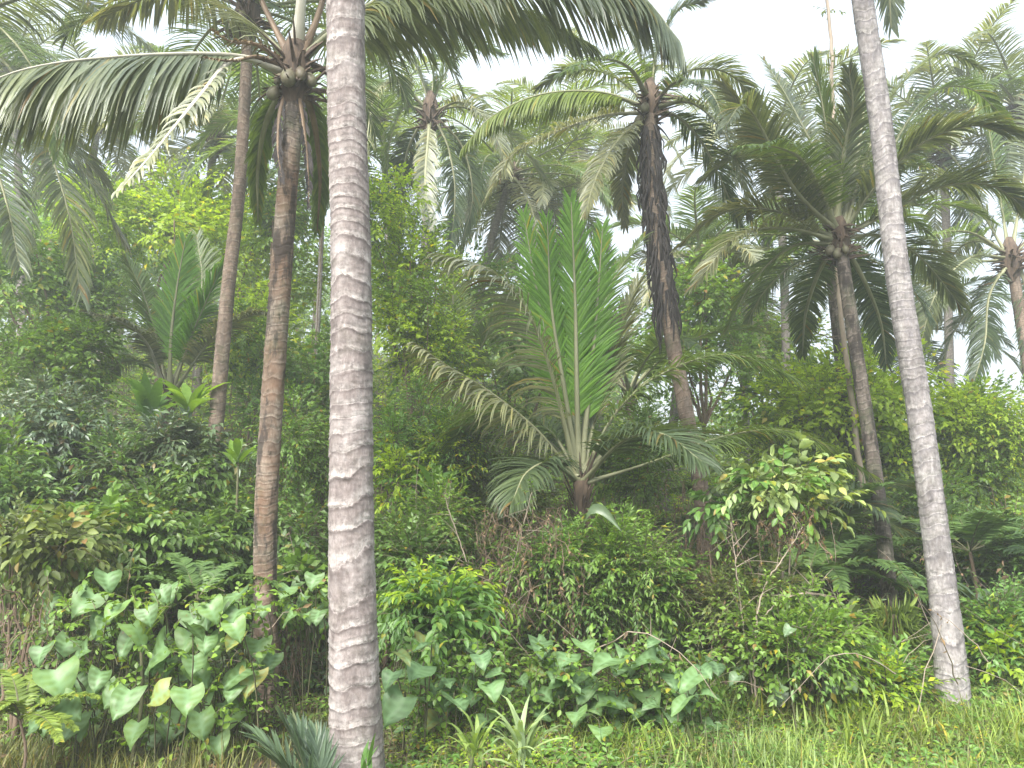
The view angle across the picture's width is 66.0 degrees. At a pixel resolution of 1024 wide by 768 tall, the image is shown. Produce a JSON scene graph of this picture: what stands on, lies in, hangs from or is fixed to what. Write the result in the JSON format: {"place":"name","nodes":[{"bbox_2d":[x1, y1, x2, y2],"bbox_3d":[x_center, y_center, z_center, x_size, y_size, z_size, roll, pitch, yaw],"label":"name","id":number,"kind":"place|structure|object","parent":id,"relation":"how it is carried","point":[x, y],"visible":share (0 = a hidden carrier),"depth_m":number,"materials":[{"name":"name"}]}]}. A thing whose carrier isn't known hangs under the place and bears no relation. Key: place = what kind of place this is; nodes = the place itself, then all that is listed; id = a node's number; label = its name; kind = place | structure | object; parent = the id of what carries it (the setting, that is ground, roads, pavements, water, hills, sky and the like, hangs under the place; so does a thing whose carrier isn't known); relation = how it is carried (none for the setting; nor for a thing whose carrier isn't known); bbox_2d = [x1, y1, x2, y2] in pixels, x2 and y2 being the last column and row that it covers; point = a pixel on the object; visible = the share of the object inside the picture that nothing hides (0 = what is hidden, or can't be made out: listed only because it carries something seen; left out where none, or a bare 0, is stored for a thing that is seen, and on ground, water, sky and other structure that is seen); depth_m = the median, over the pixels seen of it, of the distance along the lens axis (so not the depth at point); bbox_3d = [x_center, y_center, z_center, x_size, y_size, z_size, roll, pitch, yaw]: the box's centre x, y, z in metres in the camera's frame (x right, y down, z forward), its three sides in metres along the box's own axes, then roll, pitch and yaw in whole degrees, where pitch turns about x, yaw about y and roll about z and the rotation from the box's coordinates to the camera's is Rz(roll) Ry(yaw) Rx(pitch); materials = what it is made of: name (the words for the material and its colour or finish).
{"place":"outdoors","nodes":[
{"label":"outdoors","id":0,"kind":"place"},
{"bbox_2d":[0,344,1023,767],"bbox_3d":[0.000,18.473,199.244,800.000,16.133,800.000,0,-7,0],"label":"ground","id":1,"kind":"structure","parent":0,"point":[162,748],"depth_m":10.55,"materials":[{"name":"soil"}]},
{"bbox_2d":[0,411,89,661],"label":"leafy shrub","id":2,"kind":"object","parent":1,"relation":"on","point":[30,484],"visible":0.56,"depth_m":6.75,"materials":[{"name":"green plant"}]},
{"bbox_2d":[0,668,100,767],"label":"fern","id":3,"kind":"object","parent":1,"relation":"on","point":[21,694],"visible":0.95,"depth_m":4.42,"materials":[{"name":"green plant"}]},
{"bbox_2d":[0,558,106,714],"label":"dead vine","id":4,"kind":"object","parent":1,"relation":"on","point":[42,614],"visible":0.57,"depth_m":5.09,"materials":[{"name":"brown plant"}]},
{"bbox_2d":[0,307,132,500],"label":"leafy shrub","id":5,"kind":"object","parent":1,"relation":"on","point":[50,348],"visible":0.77,"depth_m":9.35,"materials":[{"name":"green plant"}]},
{"bbox_2d":[0,485,137,741],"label":"leafy shrub","id":6,"kind":"object","parent":1,"relation":"on","point":[53,558],"visible":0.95,"depth_m":5.40,"materials":[{"name":"green plant"}]},
{"bbox_2d":[0,0,145,395],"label":"coconut palm","id":7,"kind":"object","parent":1,"relation":"on","point":[42,34],"visible":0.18,"depth_m":17.96,"materials":[{"name":"green plant"}]},
{"bbox_2d":[0,190,155,373],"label":"leafy tree","id":8,"kind":"object","parent":1,"relation":"on","point":[46,289],"visible":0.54,"depth_m":13.46,"materials":[{"name":"green plant"}]},
{"bbox_2d":[0,0,158,313],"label":"coconut palm","id":9,"kind":"object","parent":1,"relation":"on","point":[18,256],"visible":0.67,"depth_m":7.94,"materials":[{"name":"green plant"}]},
{"bbox_2d":[0,363,179,629],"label":"leafy shrub","id":10,"kind":"object","parent":1,"relation":"on","point":[54,425],"visible":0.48,"depth_m":7.83,"materials":[{"name":"green plant"}]},
{"bbox_2d":[0,23,234,408],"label":"coconut palm","id":11,"kind":"object","parent":1,"relation":"on","point":[124,166],"visible":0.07,"depth_m":19.25,"materials":[{"name":"green plant"}]},
{"bbox_2d":[0,453,249,667],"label":"leafy shrub","id":12,"kind":"object","parent":1,"relation":"on","point":[158,532],"visible":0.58,"depth_m":6.51,"materials":[{"name":"green plant"}]},
{"bbox_2d":[102,372,180,426],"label":"broad leaf plant","id":13,"kind":"object","parent":1,"relation":"on","point":[145,394],"visible":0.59,"depth_m":8.91,"materials":[{"name":"green plant"}]},
{"bbox_2d":[50,405,257,625],"bbox_3d":[-3.524,1.434,7.787,2.084,2.497,1.797,0,-7,0],"label":"leafy shrub","id":14,"kind":"object","parent":1,"relation":"on","point":[196,459],"visible":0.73,"depth_m":7.71,"materials":[{"name":"green plant"}]},
{"bbox_2d":[5,568,303,767],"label":"heart leaf plant","id":15,"kind":"object","parent":1,"relation":"on","point":[194,677],"visible":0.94,"depth_m":4.84,"materials":[{"name":"green plant"}]},
{"bbox_2d":[12,146,303,426],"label":"leafy tree","id":16,"kind":"object","parent":1,"relation":"on","point":[164,217],"visible":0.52,"depth_m":14.42,"materials":[{"name":"green plant"}]},
{"bbox_2d":[76,227,266,444],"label":"young palm","id":17,"kind":"object","parent":1,"relation":"on","point":[174,327],"visible":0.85,"depth_m":10.72,"materials":[{"name":"green plant"}]},
{"bbox_2d":[81,44,304,423],"bbox_3d":[-6.352,-2.656,16.228,5.495,7.990,5.166,-7,-10,43],"label":"coconut palm","id":18,"kind":"object","parent":1,"relation":"on","point":[211,142],"visible":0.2,"depth_m":16.30,"materials":[{"name":"green plant"}]},
{"bbox_2d":[0,516,393,710],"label":"undergrowth","id":19,"kind":"object","parent":1,"relation":"on","point":[288,651],"visible":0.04,"depth_m":6.32,"materials":[{"name":"green plant"}]},
{"bbox_2d":[101,552,294,630],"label":"fern","id":20,"kind":"object","parent":1,"relation":"on","point":[196,574],"visible":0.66,"depth_m":5.81,"materials":[{"name":"green plant"}]},
{"bbox_2d":[165,477,301,637],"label":"leafy shrub","id":21,"kind":"object","parent":1,"relation":"on","point":[241,521],"visible":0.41,"depth_m":7.27,"materials":[{"name":"green plant"}]},
{"bbox_2d":[159,176,330,450],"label":"leafy tree","id":22,"kind":"object","parent":1,"relation":"on","point":[299,255],"visible":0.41,"depth_m":14.75,"materials":[{"name":"green plant"}]},
{"bbox_2d":[190,287,301,483],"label":"leafy shrub","id":23,"kind":"object","parent":1,"relation":"on","point":[234,354],"visible":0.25,"depth_m":12.52,"materials":[{"name":"green plant"}]},
{"bbox_2d":[51,0,467,512],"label":"coconut palm","id":24,"kind":"object","parent":1,"relation":"on","point":[253,10],"visible":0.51,"depth_m":9.54,"materials":[{"name":"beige plant"}]},
{"bbox_2d":[241,378,329,558],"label":"leafy shrub","id":25,"kind":"object","parent":1,"relation":"on","point":[312,456],"visible":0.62,"depth_m":8.17,"materials":[{"name":"green plant"}]},
{"bbox_2d":[239,704,344,767],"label":"palm seedling","id":26,"kind":"object","parent":1,"relation":"on","point":[312,745],"visible":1,"depth_m":3.83,"materials":[{"name":"green plant"}]},
{"bbox_2d":[203,297,398,504],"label":"leafy tree","id":27,"kind":"object","parent":1,"relation":"on","point":[323,368],"visible":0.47,"depth_m":11.62,"materials":[{"name":"green plant"}]},
{"bbox_2d":[277,571,328,712],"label":"heart leaf plant","id":28,"kind":"object","parent":1,"relation":"on","point":[309,615],"visible":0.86,"depth_m":5.81,"materials":[{"name":"green plant"}]},
{"bbox_2d":[234,481,385,663],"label":"leafy shrub","id":29,"kind":"object","parent":1,"relation":"on","point":[302,558],"visible":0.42,"depth_m":6.76,"materials":[{"name":"green plant"}]},
{"bbox_2d":[182,49,446,435],"bbox_3d":[-3.709,-2.065,14.375,4.958,7.373,5.162,0,-7,0],"label":"coconut palm","id":30,"kind":"object","parent":1,"relation":"on","point":[221,122],"visible":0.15,"depth_m":14.86,"materials":[{"name":"green plant"}]},
{"bbox_2d":[0,0,686,718],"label":"coconut palm","id":31,"kind":"object","parent":1,"relation":"on","point":[68,94],"visible":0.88,"depth_m":5.97,"materials":[{"name":"green plant"}]},
{"bbox_2d":[325,0,385,767],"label":"coconut palm","id":32,"kind":"object","parent":1,"relation":"on","point":[355,721],"visible":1,"depth_m":4.27,"materials":[{"name":"grey plant"}]},
{"bbox_2d":[274,27,488,410],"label":"coconut palm","id":33,"kind":"object","parent":1,"relation":"on","point":[415,90],"visible":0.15,"depth_m":19.89,"materials":[{"name":"green plant"}]},
{"bbox_2d":[327,156,468,512],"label":"leafy tree","id":34,"kind":"object","parent":1,"relation":"on","point":[395,258],"visible":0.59,"depth_m":11.44,"materials":[{"name":"green plant"}]},
{"bbox_2d":[382,667,417,766],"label":"heart leaf plant","id":35,"kind":"object","parent":1,"relation":"on","point":[397,706],"visible":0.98,"depth_m":4.61,"materials":[{"name":"green plant"}]},
{"bbox_2d":[371,260,495,498],"bbox_3d":[-1.268,0.302,11.063,1.993,3.952,1.855,-4,-8,27],"label":"leafy shrub","id":36,"kind":"object","parent":1,"relation":"on","point":[447,347],"visible":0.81,"depth_m":10.97,"materials":[{"name":"green plant"}]},
{"bbox_2d":[374,457,497,685],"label":"leafy shrub","id":37,"kind":"object","parent":1,"relation":"on","point":[397,547],"visible":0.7,"depth_m":6.65,"materials":[{"name":"green plant"}]},
{"bbox_2d":[372,372,500,531],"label":"leafy shrub","id":38,"kind":"object","parent":1,"relation":"on","point":[401,453],"visible":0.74,"depth_m":8.14,"materials":[{"name":"green plant"}]},
{"bbox_2d":[376,554,517,728],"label":"leafy shrub","id":39,"kind":"object","parent":1,"relation":"on","point":[427,603],"visible":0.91,"depth_m":5.21,"materials":[{"name":"green plant"}]},
{"bbox_2d":[381,626,526,757],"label":"heart leaf plant","id":40,"kind":"object","parent":1,"relation":"on","point":[466,679],"visible":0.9,"depth_m":4.86,"materials":[{"name":"green plant"}]},
{"bbox_2d":[380,250,528,498],"bbox_3d":[-0.527,-0.079,12.783,3.084,4.306,3.262,0,-7,0],"label":"leafy shrub","id":41,"kind":"object","parent":1,"relation":"on","point":[485,364],"visible":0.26,"depth_m":12.66,"materials":[{"name":"green plant"}]},
{"bbox_2d":[365,37,556,498],"bbox_3d":[-0.969,-2.291,13.251,3.567,8.710,2.048,0,-7,0],"label":"coconut palm","id":42,"kind":"object","parent":1,"relation":"on","point":[428,110],"visible":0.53,"depth_m":13.74,"materials":[{"name":"green plant"}]},
{"bbox_2d":[434,707,509,767],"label":"grass tuft","id":43,"kind":"object","parent":1,"relation":"on","point":[476,737],"visible":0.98,"depth_m":4.01,"materials":[{"name":"green plant"}]},
{"bbox_2d":[407,406,565,601],"bbox_3d":[-0.226,1.417,8.782,1.523,2.375,1.950,-3,-8,24],"label":"leafy shrub","id":44,"kind":"object","parent":1,"relation":"on","point":[475,489],"visible":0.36,"depth_m":8.52,"materials":[{"name":"green plant"}]},
{"bbox_2d":[433,234,566,453],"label":"leafy tree","id":45,"kind":"object","parent":1,"relation":"on","point":[505,383],"visible":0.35,"depth_m":14.22,"materials":[{"name":"green plant"}]},
{"bbox_2d":[375,76,640,411],"bbox_3d":[-0.133,-1.975,16.317,6.212,7.784,6.131,0,-7,0],"label":"coconut palm","id":46,"kind":"object","parent":1,"relation":"on","point":[508,189],"visible":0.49,"depth_m":16.32,"materials":[{"name":"green plant"}]},
{"bbox_2d":[0,627,1021,746],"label":"undergrowth","id":47,"kind":"object","parent":1,"relation":"on","point":[324,704],"visible":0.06,"depth_m":5.60,"materials":[{"name":"green plant"}]},
{"bbox_2d":[0,667,1023,767],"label":"grass","id":48,"kind":"structure","parent":1,"relation":"on","point":[197,762],"depth_m":4.82,"materials":[{"name":"green plant"}]},
{"bbox_2d":[0,465,1023,700],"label":"undergrowth","id":49,"kind":"object","parent":1,"relation":"on","point":[928,636],"visible":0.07,"depth_m":6.87,"materials":[{"name":"green plant"}]},
{"bbox_2d":[0,126,1023,479],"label":"woods","id":50,"kind":"object","parent":1,"relation":"on","point":[326,308],"visible":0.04,"depth_m":26.89,"materials":[{"name":"green plant"}]},
{"bbox_2d":[0,356,1023,660],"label":"undergrowth","id":51,"kind":"object","parent":1,"relation":"on","point":[854,584],"visible":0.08,"depth_m":9.25,"materials":[{"name":"green plant"}]},
{"bbox_2d":[0,253,1023,573],"bbox_3d":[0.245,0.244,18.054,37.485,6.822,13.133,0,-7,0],"label":"undergrowth","id":52,"kind":"object","parent":1,"relation":"on","point":[174,361],"visible":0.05,"depth_m":15.47,"materials":[{"name":"green plant"}]},
{"bbox_2d":[1,452,1023,754],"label":"dry twigs","id":53,"kind":"object","parent":1,"relation":"on","point":[1005,576],"visible":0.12,"depth_m":5.92,"materials":[{"name":"brown plant"}]},
{"bbox_2d":[446,500,602,648],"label":"dead vine","id":54,"kind":"object","parent":1,"relation":"on","point":[502,548],"visible":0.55,"depth_m":6.18,"materials":[{"name":"brown plant"}]},
{"bbox_2d":[480,695,573,767],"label":"grass tuft","id":55,"kind":"object","parent":1,"relation":"on","point":[526,746],"visible":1,"depth_m":3.92,"materials":[{"name":"green plant"}]},
{"bbox_2d":[434,111,641,479],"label":"coconut palm","id":56,"kind":"object","parent":1,"relation":"on","point":[543,198],"visible":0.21,"depth_m":17.18,"materials":[{"name":"green plant"}]},
{"bbox_2d":[469,27,684,430],"bbox_3d":[1.714,-2.842,20.934,5.997,10.616,6.772,0,-7,0],"label":"coconut palm","id":57,"kind":"object","parent":1,"relation":"on","point":[583,154],"visible":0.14,"depth_m":20.55,"materials":[{"name":"green plant"}]},
{"bbox_2d":[485,505,670,681],"bbox_3d":[0.501,1.814,6.437,1.564,1.644,1.250,-3,-8,26],"label":"leafy shrub","id":58,"kind":"object","parent":1,"relation":"on","point":[574,547],"visible":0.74,"depth_m":6.22,"materials":[{"name":"green plant"}]},
{"bbox_2d":[459,0,771,595],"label":"coconut palm","id":59,"kind":"object","parent":1,"relation":"on","point":[652,105],"visible":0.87,"depth_m":9.59,"materials":[{"name":"green plant"}]},
{"bbox_2d":[504,623,734,742],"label":"heart leaf plant","id":60,"kind":"object","parent":1,"relation":"on","point":[583,686],"visible":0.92,"depth_m":5.09,"materials":[{"name":"green plant"}]},
{"bbox_2d":[561,392,691,525],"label":"leafy shrub","id":61,"kind":"object","parent":1,"relation":"on","point":[616,462],"visible":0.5,"depth_m":9.38,"materials":[{"name":"green plant"}]},
{"bbox_2d":[551,497,717,683],"bbox_3d":[0.909,1.774,6.365,1.416,1.705,1.378,0,-7,0],"label":"leafy shrub","id":62,"kind":"object","parent":1,"relation":"on","point":[651,604],"visible":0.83,"depth_m":6.19,"materials":[{"name":"green plant"}]},
{"bbox_2d":[495,319,779,521],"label":"young palm","id":63,"kind":"object","parent":1,"relation":"on","point":[644,361],"visible":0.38,"depth_m":12.10,"materials":[{"name":"green plant"}]},
{"bbox_2d":[401,186,884,648],"bbox_3d":[1.227,0.387,7.809,4.390,4.681,3.486,0,-7,0],"label":"young palm","id":64,"kind":"object","parent":1,"relation":"on","point":[578,372],"visible":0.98,"depth_m":7.50,"materials":[{"name":"green plant"}]},
{"bbox_2d":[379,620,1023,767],"bbox_3d":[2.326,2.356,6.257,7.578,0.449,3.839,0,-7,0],"label":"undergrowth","id":65,"kind":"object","parent":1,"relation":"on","point":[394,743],"visible":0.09,"depth_m":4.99,"materials":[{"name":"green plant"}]},
{"bbox_2d":[385,617,1023,767],"bbox_3d":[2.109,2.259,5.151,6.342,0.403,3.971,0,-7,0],"label":"grass","id":66,"kind":"structure","parent":1,"relation":"on","point":[593,763],"depth_m":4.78,"materials":[{"name":"green plant"}]},
{"bbox_2d":[612,239,797,451],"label":"leafy tree","id":67,"kind":"object","parent":1,"relation":"on","point":[706,306],"visible":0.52,"depth_m":14.24,"materials":[{"name":"green plant"}]},
{"bbox_2d":[605,184,826,530],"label":"coconut palm","id":68,"kind":"object","parent":1,"relation":"on","point":[744,254],"visible":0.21,"depth_m":15.23,"materials":[{"name":"green plant"}]},
{"bbox_2d":[659,529,821,686],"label":"leafy shrub","id":69,"kind":"object","parent":1,"relation":"on","point":[719,586],"visible":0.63,"depth_m":6.18,"materials":[{"name":"green plant"}]},
{"bbox_2d":[624,224,861,463],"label":"coconut palm","id":70,"kind":"object","parent":1,"relation":"on","point":[746,273],"visible":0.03,"depth_m":18.22,"materials":[{"name":"green plant"}]},
{"bbox_2d":[698,296,832,453],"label":"leafy tree","id":71,"kind":"object","parent":1,"relation":"on","point":[777,349],"visible":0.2,"depth_m":17.80,"materials":[{"name":"green plant"}]},
{"bbox_2d":[637,37,907,466],"bbox_3d":[5.497,-1.616,16.137,5.702,9.809,5.547,0,-7,0],"label":"coconut palm","id":72,"kind":"object","parent":1,"relation":"on","point":[792,77],"visible":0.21,"depth_m":15.93,"materials":[{"name":"green plant"}]},
{"bbox_2d":[642,477,922,574],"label":"fern","id":73,"kind":"object","parent":1,"relation":"on","point":[895,526],"visible":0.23,"depth_m":8.60,"materials":[{"name":"green plant"}]},
{"bbox_2d":[683,429,885,601],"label":"pale leaved tree","id":74,"kind":"object","parent":1,"relation":"on","point":[787,485],"visible":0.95,"depth_m":6.19,"materials":[{"name":"green plant"}]},
{"bbox_2d":[728,505,832,560],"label":"dead vine","id":75,"kind":"object","parent":74,"relation":"attached to","point":[760,523],"visible":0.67,"depth_m":6.13,"materials":[{"name":"brown plant"}]},
{"bbox_2d":[703,619,867,742],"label":"heart leaf plant","id":76,"kind":"object","parent":1,"relation":"on","point":[734,676],"visible":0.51,"depth_m":5.52,"materials":[{"name":"green plant"}]},
{"bbox_2d":[683,571,898,719],"bbox_3d":[2.090,2.013,5.783,1.388,1.186,1.283,5,-9,-37],"label":"leafy shrub","id":77,"kind":"object","parent":1,"relation":"on","point":[811,632],"visible":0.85,"depth_m":5.58,"materials":[{"name":"green plant"}]},
{"bbox_2d":[741,528,925,599],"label":"fern","id":78,"kind":"object","parent":1,"relation":"on","point":[818,561],"visible":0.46,"depth_m":7.51,"materials":[{"name":"green plant"}]},
{"bbox_2d":[706,328,970,566],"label":"leafy tree","id":79,"kind":"object","parent":1,"relation":"on","point":[809,409],"visible":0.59,"depth_m":11.02,"materials":[{"name":"green plant"}]},
{"bbox_2d":[683,147,1003,579],"bbox_3d":[4.505,0.099,11.127,3.975,5.843,4.313,0,-7,0],"label":"coconut palm","id":80,"kind":"object","parent":1,"relation":"on","point":[759,298],"visible":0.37,"depth_m":11.39,"materials":[{"name":"green plant"}]},
{"bbox_2d":[812,0,877,586],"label":"coconut palm","id":81,"kind":"object","parent":1,"relation":"on","point":[857,452],"visible":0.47,"depth_m":10.74,"materials":[{"name":"brown plant"}]},
{"bbox_2d":[672,43,1023,607],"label":"coconut palm","id":82,"kind":"object","parent":1,"relation":"on","point":[843,178],"visible":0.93,"depth_m":8.55,"materials":[{"name":"green plant"}]},
{"bbox_2d":[719,482,987,604],"bbox_3d":[3.517,1.910,8.449,2.619,1.711,2.702,0,-7,0],"label":"fern","id":83,"kind":"object","parent":1,"relation":"on","point":[846,534],"visible":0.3,"depth_m":8.11,"materials":[{"name":"green plant"}]},
{"bbox_2d":[788,631,974,718],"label":"leafy shrub","id":84,"kind":"object","parent":1,"relation":"on","point":[900,670],"visible":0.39,"depth_m":5.75,"materials":[{"name":"green plant"}]},
{"bbox_2d":[864,593,929,671],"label":"grassy plant","id":85,"kind":"object","parent":1,"relation":"on","point":[901,619],"visible":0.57,"depth_m":6.59,"materials":[{"name":"green plant"}]},
{"bbox_2d":[793,0,1023,483],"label":"coconut palm","id":86,"kind":"object","parent":1,"relation":"on","point":[947,159],"visible":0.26,"depth_m":16.48,"materials":[{"name":"green plant"}]},
{"bbox_2d":[851,0,971,709],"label":"coconut palm","id":87,"kind":"object","parent":1,"relation":"on","point":[942,588],"visible":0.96,"depth_m":6.00,"materials":[{"name":"grey plant"}]},
{"bbox_2d":[841,461,986,603],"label":"leafy shrub","id":88,"kind":"object","parent":1,"relation":"on","point":[910,507],"visible":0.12,"depth_m":10.08,"materials":[{"name":"green plant"}]},
{"bbox_2d":[823,269,1022,398],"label":"coconut palm","id":89,"kind":"object","parent":1,"relation":"on","point":[1005,341],"visible":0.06,"depth_m":19.01,"materials":[{"name":"green plant"}]},
{"bbox_2d":[837,369,1023,504],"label":"leafy tree","id":90,"kind":"object","parent":1,"relation":"on","point":[973,398],"visible":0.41,"depth_m":10.93,"materials":[{"name":"green plant"}]},
{"bbox_2d":[849,509,1023,640],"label":"fern","id":91,"kind":"object","parent":1,"relation":"on","point":[977,531],"visible":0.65,"depth_m":7.70,"materials":[{"name":"green plant"}]},
{"bbox_2d":[860,46,1023,405],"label":"coconut palm","id":92,"kind":"object","parent":1,"relation":"on","point":[1010,259],"visible":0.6,"depth_m":12.81,"materials":[{"name":"green plant"}]},
{"bbox_2d":[891,21,1023,239],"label":"coconut palm","id":93,"kind":"object","parent":1,"relation":"on","point":[1010,85],"visible":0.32,"depth_m":15.85,"materials":[{"name":"green plant"}]},
{"bbox_2d":[911,495,1023,617],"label":"leafy shrub","id":94,"kind":"object","parent":1,"relation":"on","point":[992,559],"visible":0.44,"depth_m":8.10,"materials":[{"name":"green plant"}]},
{"bbox_2d":[938,396,1023,537],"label":"leafy shrub","id":95,"kind":"object","parent":1,"relation":"on","point":[989,462],"visible":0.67,"depth_m":10.75,"materials":[{"name":"green plant"}]},
{"bbox_2d":[957,567,1023,688],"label":"leafy shrub","id":96,"kind":"object","parent":1,"relation":"on","point":[1000,650],"visible":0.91,"depth_m":6.15,"materials":[{"name":"green plant"}]},
{"bbox_2d":[0,0,1023,434],"label":"sky","id":97,"kind":"structure","parent":0,"point":[780,31],"materials":[{"name":"white"}]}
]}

